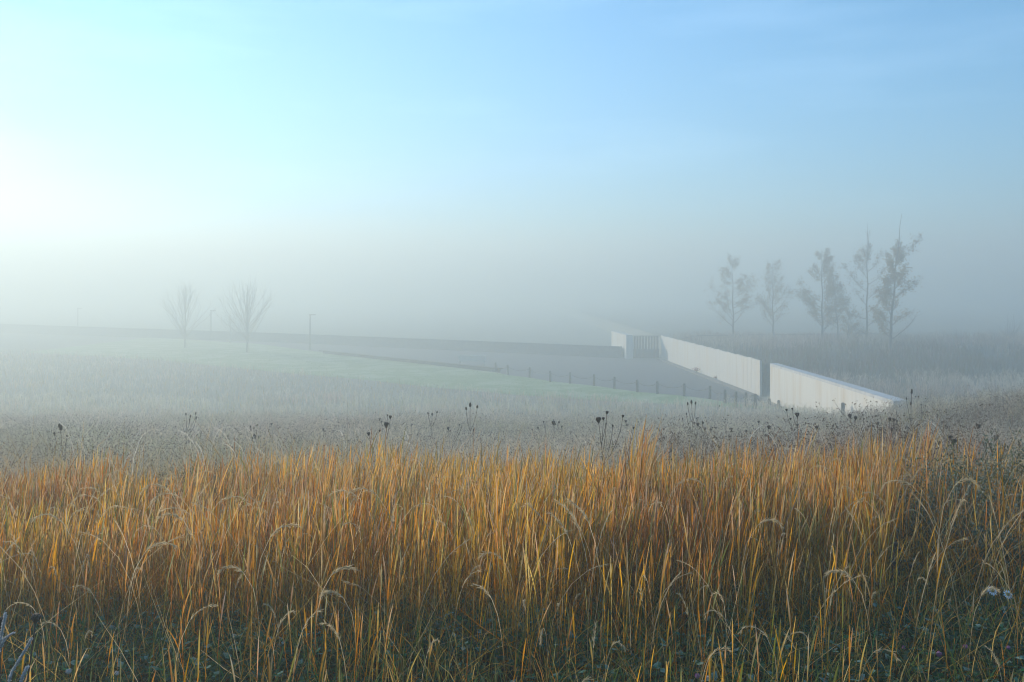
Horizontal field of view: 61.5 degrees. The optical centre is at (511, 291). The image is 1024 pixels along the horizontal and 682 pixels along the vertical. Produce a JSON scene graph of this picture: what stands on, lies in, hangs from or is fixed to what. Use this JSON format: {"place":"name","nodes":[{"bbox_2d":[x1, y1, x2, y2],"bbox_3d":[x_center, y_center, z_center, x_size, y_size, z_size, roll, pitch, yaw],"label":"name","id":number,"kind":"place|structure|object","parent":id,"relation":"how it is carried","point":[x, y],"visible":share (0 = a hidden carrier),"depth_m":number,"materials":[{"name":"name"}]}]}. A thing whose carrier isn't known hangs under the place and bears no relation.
{"place":"outdoors","nodes":[
{"label":"outdoors","id":0,"kind":"place"},
{"bbox_2d":[0,617,2,681],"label":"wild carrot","id":1,"kind":"object","parent":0,"point":[1,618],"visible":0.56,"depth_m":3.00,"materials":[{"name":"plant"}]},
{"bbox_2d":[65,668,71,681],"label":"clover flower","id":2,"kind":"object","parent":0,"point":[68,671],"visible":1,"depth_m":3.50,"materials":[{"name":"white plant"}]},
{"bbox_2d":[0,338,775,407],"bbox_3d":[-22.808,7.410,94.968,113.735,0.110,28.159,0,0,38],"label":"lawn","id":3,"kind":"structure","parent":0,"point":[171,347],"depth_m":85.78,"materials":[{"name":"plant"}]},
{"bbox_2d":[158,278,218,347],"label":"bare tree","id":4,"kind":"object","parent":3,"relation":"on","point":[184,311],"visible":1,"depth_m":114.89,"materials":[{"name":"grey plant"}]},
{"bbox_2d":[222,314,241,342],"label":"bare tree","id":5,"kind":"object","parent":3,"relation":"on","point":[230,323],"visible":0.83,"depth_m":126.14,"materials":[{"name":"grey plant"}]},
{"bbox_2d":[214,275,271,351],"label":"bare tree","id":6,"kind":"object","parent":3,"relation":"on","point":[247,315],"visible":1,"depth_m":105.62,"materials":[{"name":"grey plant"}]},
{"bbox_2d":[187,339,767,402],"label":"path","id":7,"kind":"structure","parent":0,"point":[648,372],"depth_m":84.91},
{"bbox_2d":[308,314,315,349],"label":"lamp post","id":8,"kind":"object","parent":7,"relation":"on","point":[309,348],"visible":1,"depth_m":109.68,"materials":[{"name":"metal"}]},
{"bbox_2d":[319,350,501,371],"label":"long bench","id":9,"kind":"object","parent":7,"relation":"on","point":[467,366],"visible":0.89,"depth_m":89.23,"materials":[{"name":"black concrete"}]},
{"bbox_2d":[611,331,632,358],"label":"gate wall","id":10,"kind":"structure","parent":7,"relation":"on","point":[623,340],"depth_m":97.03,"materials":[{"name":"white concrete"}]},
{"bbox_2d":[633,336,658,357],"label":"timber gate","id":11,"kind":"structure","parent":7,"relation":"on","point":[653,352],"depth_m":96.19,"materials":[{"name":"grey wood"}]},
{"bbox_2d":[0,402,1023,681],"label":"tall grass","id":12,"kind":"structure","parent":0,"point":[642,520],"depth_m":4.77,"materials":[{"name":"plant"}]},
{"bbox_2d":[0,295,1023,681],"bbox_3d":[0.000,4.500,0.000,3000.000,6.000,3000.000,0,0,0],"label":"ground","id":13,"kind":"structure","parent":0,"point":[574,319],"depth_m":158.40,"materials":[{"name":"green plant"}]},
{"bbox_2d":[0,612,7,643],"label":"frosted stalk","id":14,"kind":"object","parent":13,"relation":"on","point":[3,625],"visible":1,"depth_m":2.30,"materials":[{"name":"grey plant"}]},
{"bbox_2d":[0,632,14,651],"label":"frosted stalk","id":15,"kind":"object","parent":13,"relation":"on","point":[4,639],"visible":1,"depth_m":2.30,"materials":[{"name":"grey plant"}]},
{"bbox_2d":[8,637,32,681],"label":"frosted stalk","id":16,"kind":"object","parent":13,"relation":"on","point":[19,659],"visible":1,"depth_m":2.20,"materials":[{"name":"grey plant"}]},
{"bbox_2d":[19,665,29,681],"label":"frosted stalk","id":17,"kind":"object","parent":13,"relation":"on","point":[26,668],"visible":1,"depth_m":2.20,"materials":[{"name":"grey plant"}]},
{"bbox_2d":[26,613,40,681],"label":"wild carrot","id":18,"kind":"object","parent":13,"relation":"on","point":[35,618],"visible":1,"depth_m":2.99,"materials":[{"name":"plant"}]},
{"bbox_2d":[53,424,66,457],"bbox_3d":[-5.489,2.050,10.449,0.192,0.906,0.120,0,0,0],"label":"teasel","id":19,"kind":"object","parent":13,"relation":"on","point":[60,427],"visible":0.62,"depth_m":10.43,"materials":[{"name":"plant"}]},
{"bbox_2d":[185,412,197,445],"bbox_3d":[-6.761,3.062,18.252,0.416,1.022,0.155,0,0,0],"label":"teasel","id":20,"kind":"object","parent":13,"relation":"on","point":[192,424],"visible":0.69,"depth_m":18.25,"materials":[{"name":"plant"}]},
{"bbox_2d":[129,456,256,523],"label":"grass","id":21,"kind":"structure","parent":13,"relation":"on","point":[186,483],"depth_m":7.38,"materials":[{"name":"brown plant"}]},
{"bbox_2d":[210,310,215,336],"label":"lamp post","id":22,"kind":"object","parent":13,"relation":"on","point":[211,323],"visible":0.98,"depth_m":134.09,"materials":[{"name":"metal"}]},
{"bbox_2d":[250,424,259,450],"bbox_3d":[-3.123,2.077,10.415,0.082,0.953,0.155,0,0,-45],"label":"teasel","id":23,"kind":"object","parent":13,"relation":"on","point":[255,435],"visible":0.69,"depth_m":10.41,"materials":[{"name":"plant"}]},
{"bbox_2d":[0,324,623,357],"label":"sloping wall","id":24,"kind":"structure","parent":13,"relation":"on","point":[536,348],"depth_m":120.85,"materials":[{"name":"black concrete"}]},
{"bbox_2d":[367,414,391,457],"bbox_3d":[-1.314,1.753,8.604,0.272,1.036,0.103,0,0,-31],"label":"wild carrot","id":25,"kind":"object","parent":13,"relation":"on","point":[386,424],"visible":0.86,"depth_m":8.60,"materials":[{"name":"plant"}]},
{"bbox_2d":[427,411,437,436],"bbox_3d":[-1.683,3.048,18.228,0.190,1.054,0.152,0,0,-40],"label":"teasel","id":26,"kind":"object","parent":13,"relation":"on","point":[429,421],"visible":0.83,"depth_m":18.23,"materials":[{"name":"plant"}]},
{"bbox_2d":[465,402,477,448],"bbox_3d":[-0.571,2.160,12.193,0.195,1.202,0.112,0,0,0],"label":"teasel","id":27,"kind":"object","parent":13,"relation":"on","point":[467,419],"visible":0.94,"depth_m":12.17,"materials":[{"name":"plant"}]},
{"bbox_2d":[0,349,1023,508],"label":"frosted weeds","id":28,"kind":"object","parent":13,"relation":"on","point":[982,414],"visible":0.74,"depth_m":20.41,"materials":[{"name":"grey plant"}]},
{"bbox_2d":[0,517,1023,681],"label":"ground cover","id":29,"kind":"object","parent":13,"relation":"on","point":[486,646],"visible":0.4,"depth_m":3.99,"materials":[{"name":"green plant"}]},
{"bbox_2d":[596,411,634,470],"bbox_3d":[0.968,1.654,8.018,0.388,1.108,0.087,0,0,-12],"label":"wild carrot","id":30,"kind":"object","parent":13,"relation":"on","point":[598,419],"visible":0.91,"depth_m":7.99,"materials":[{"name":"plant"}]},
{"bbox_2d":[495,362,844,415],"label":"rope fence","id":31,"kind":"object","parent":13,"relation":"on","point":[684,390],"visible":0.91,"depth_m":62.31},
{"bbox_2d":[682,400,695,432],"bbox_3d":[3.027,2.451,14.591,0.282,1.237,0.113,0,0,-19],"label":"teasel","id":32,"kind":"object","parent":13,"relation":"on","point":[692,420],"visible":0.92,"depth_m":14.59,"materials":[{"name":"plant"}]},
{"bbox_2d":[653,453,729,492],"bbox_3d":[1.672,1.762,7.559,1.134,0.695,0.991,0,0,-30],"label":"frosted shrub","id":33,"kind":"object","parent":13,"relation":"on","point":[693,467],"visible":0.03,"depth_m":7.62,"materials":[{"name":"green plant"}]},
{"bbox_2d":[656,335,761,396],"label":"panel wall","id":34,"kind":"structure","parent":13,"relation":"on","point":[739,373],"depth_m":72.61,"materials":[{"name":"concrete"}]},
{"bbox_2d":[704,253,773,336],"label":"young tree","id":35,"kind":"object","parent":13,"relation":"on","point":[741,281],"visible":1,"depth_m":94.05,"materials":[{"name":"grey plant"}]},
{"bbox_2d":[751,425,777,445],"bbox_3d":[3.679,2.354,12.493,0.403,0.855,0.156,0,0,22],"label":"wild carrot","id":36,"kind":"object","parent":13,"relation":"on","point":[768,427],"visible":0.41,"depth_m":12.45,"materials":[{"name":"plant"}]},
{"bbox_2d":[756,260,797,333],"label":"young tree","id":37,"kind":"object","parent":13,"relation":"on","point":[773,292],"visible":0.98,"depth_m":95.54,"materials":[{"name":"grey plant"}]},
{"bbox_2d":[785,408,798,445],"bbox_3d":[3.316,1.916,10.210,0.173,1.076,0.116,0,0,0],"label":"wild carrot","id":38,"kind":"object","parent":13,"relation":"on","point":[793,417],"visible":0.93,"depth_m":10.17,"materials":[{"name":"plant"}]},
{"bbox_2d":[772,456,864,488],"bbox_3d":[2.514,1.732,7.320,1.298,0.637,0.976,0,0,0],"label":"frosted shrub","id":39,"kind":"object","parent":13,"relation":"on","point":[818,472],"visible":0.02,"depth_m":7.47,"materials":[{"name":"brown plant"}]},
{"bbox_2d":[795,247,851,337],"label":"young tree","id":40,"kind":"object","parent":13,"relation":"on","point":[827,291],"visible":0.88,"depth_m":87.84,"materials":[{"name":"grey plant"}]},
{"bbox_2d":[817,270,850,338],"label":"young tree","id":41,"kind":"object","parent":13,"relation":"on","point":[827,313],"visible":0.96,"depth_m":86.37,"materials":[{"name":"grey plant"}]},
{"bbox_2d":[770,363,907,417],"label":"concrete wall","id":42,"kind":"structure","parent":13,"relation":"on","point":[789,385],"depth_m":49.32,"materials":[{"name":"grey concrete"}]},
{"bbox_2d":[670,327,1023,411],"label":"mound brush","id":43,"kind":"object","parent":13,"relation":"on","point":[988,340],"visible":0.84,"depth_m":70.67,"materials":[{"name":"grey plant"}]},
{"bbox_2d":[838,310,870,342],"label":"bush","id":44,"kind":"object","parent":13,"relation":"on","point":[851,329],"visible":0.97,"depth_m":84.63,"materials":[{"name":"grey plant"}]},
{"bbox_2d":[827,230,887,342],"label":"young tree","id":45,"kind":"object","parent":13,"relation":"on","point":[866,255],"visible":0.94,"depth_m":86.23,"materials":[{"name":"grey plant"}]},
{"bbox_2d":[848,414,868,426],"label":"wild carrot","id":46,"kind":"object","parent":13,"relation":"on","point":[850,415],"visible":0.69,"depth_m":12.42,"materials":[{"name":"plant"}]},
{"bbox_2d":[863,580,882,623],"bbox_3d":[1.833,1.621,4.378,0.146,0.339,0.032,0,0,-32],"label":"wild carrot","id":47,"kind":"object","parent":13,"relation":"on","point":[877,584],"visible":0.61,"depth_m":4.39,"materials":[{"name":"plant"}]},
{"bbox_2d":[861,417,897,439],"bbox_3d":[4.788,2.114,11.237,0.466,0.970,0.110,0,0,7],"label":"wild carrot","id":48,"kind":"object","parent":13,"relation":"on","point":[889,425],"visible":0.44,"depth_m":11.19,"materials":[{"name":"plant"}]},
{"bbox_2d":[868,541,912,609],"bbox_3d":[2.007,1.567,4.596,0.247,0.465,0.082,0,0,-6],"label":"wild carrot","id":49,"kind":"object","parent":13,"relation":"on","point":[895,543],"visible":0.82,"depth_m":4.59,"materials":[{"name":"brown plant"}]},
{"bbox_2d":[866,215,925,353],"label":"young tree","id":50,"kind":"object","parent":13,"relation":"on","point":[900,256],"visible":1,"depth_m":74.60,"materials":[{"name":"grey plant"}]},
{"bbox_2d":[906,389,912,418],"bbox_3d":[6.770,2.341,14.598,0.103,1.385,0.180,0,0,0],"label":"teasel","id":51,"kind":"object","parent":13,"relation":"on","point":[911,392],"visible":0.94,"depth_m":14.56,"materials":[{"name":"plant"}]},
{"bbox_2d":[864,487,1008,573],"bbox_3d":[2.793,1.573,5.595,1.010,0.535,0.891,0,0,-31],"label":"frosted shrub","id":52,"kind":"object","parent":13,"relation":"on","point":[923,515],"visible":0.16,"depth_m":5.52,"materials":[{"name":"brown plant"}]},
{"bbox_2d":[936,651,941,672],"bbox_3d":[1.862,1.636,3.750,0.030,0.140,0.032,0,0,0],"label":"clover flower","id":53,"kind":"object","parent":13,"relation":"on","point":[939,654],"visible":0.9,"depth_m":3.75,"materials":[{"name":"purple plant"}]},
{"bbox_2d":[929,435,956,476],"bbox_3d":[3.779,1.653,7.493,0.312,0.809,0.130,0,0,20],"label":"wild carrot","id":54,"kind":"object","parent":13,"relation":"on","point":[953,441],"visible":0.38,"depth_m":7.47,"materials":[{"name":"plant"}]},
{"bbox_2d":[865,441,1023,541],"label":"frosted shrub","id":55,"kind":"object","parent":13,"relation":"on","point":[957,488],"visible":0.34,"depth_m":5.82,"materials":[{"name":"brown plant"}]},
{"bbox_2d":[874,503,1023,595],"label":"frosted shrub","id":56,"kind":"object","parent":13,"relation":"on","point":[979,543],"visible":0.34,"depth_m":4.96,"materials":[{"name":"brown plant"}]},
{"bbox_2d":[921,422,1023,526],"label":"frosted shrub","id":57,"kind":"object","parent":13,"relation":"on","point":[994,459],"visible":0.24,"depth_m":6.61,"materials":[{"name":"brown plant"}]},
{"bbox_2d":[988,586,996,635],"bbox_3d":[2.350,1.579,4.204,0.056,0.275,0.041,0,0,-26],"label":"daisy","id":58,"kind":"object","parent":13,"relation":"on","point":[993,591],"visible":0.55,"depth_m":4.20,"materials":[{"name":"white plant"}]},
{"bbox_2d":[1003,590,1011,636],"bbox_3d":[2.393,1.577,4.159,0.053,0.270,0.046,0,0,0],"label":"daisy","id":59,"kind":"object","parent":13,"relation":"on","point":[1007,601],"visible":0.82,"depth_m":4.16,"materials":[{"name":"white plant"}]},
{"bbox_2d":[999,315,1023,340],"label":"bare bush","id":60,"kind":"object","parent":13,"relation":"on","point":[1010,332],"visible":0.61,"depth_m":93.78,"materials":[{"name":"grey plant"}]},
{"bbox_2d":[0,0,1023,295],"label":"sky","id":61,"kind":"structure","parent":0,"point":[296,147],"materials":[{"name":"blue"}]},
{"bbox_2d":[31,478,1000,664],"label":"nodding grass","id":62,"kind":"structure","parent":0,"point":[483,554],"depth_m":4.31,"materials":[{"name":"beige plant"}]}
]}

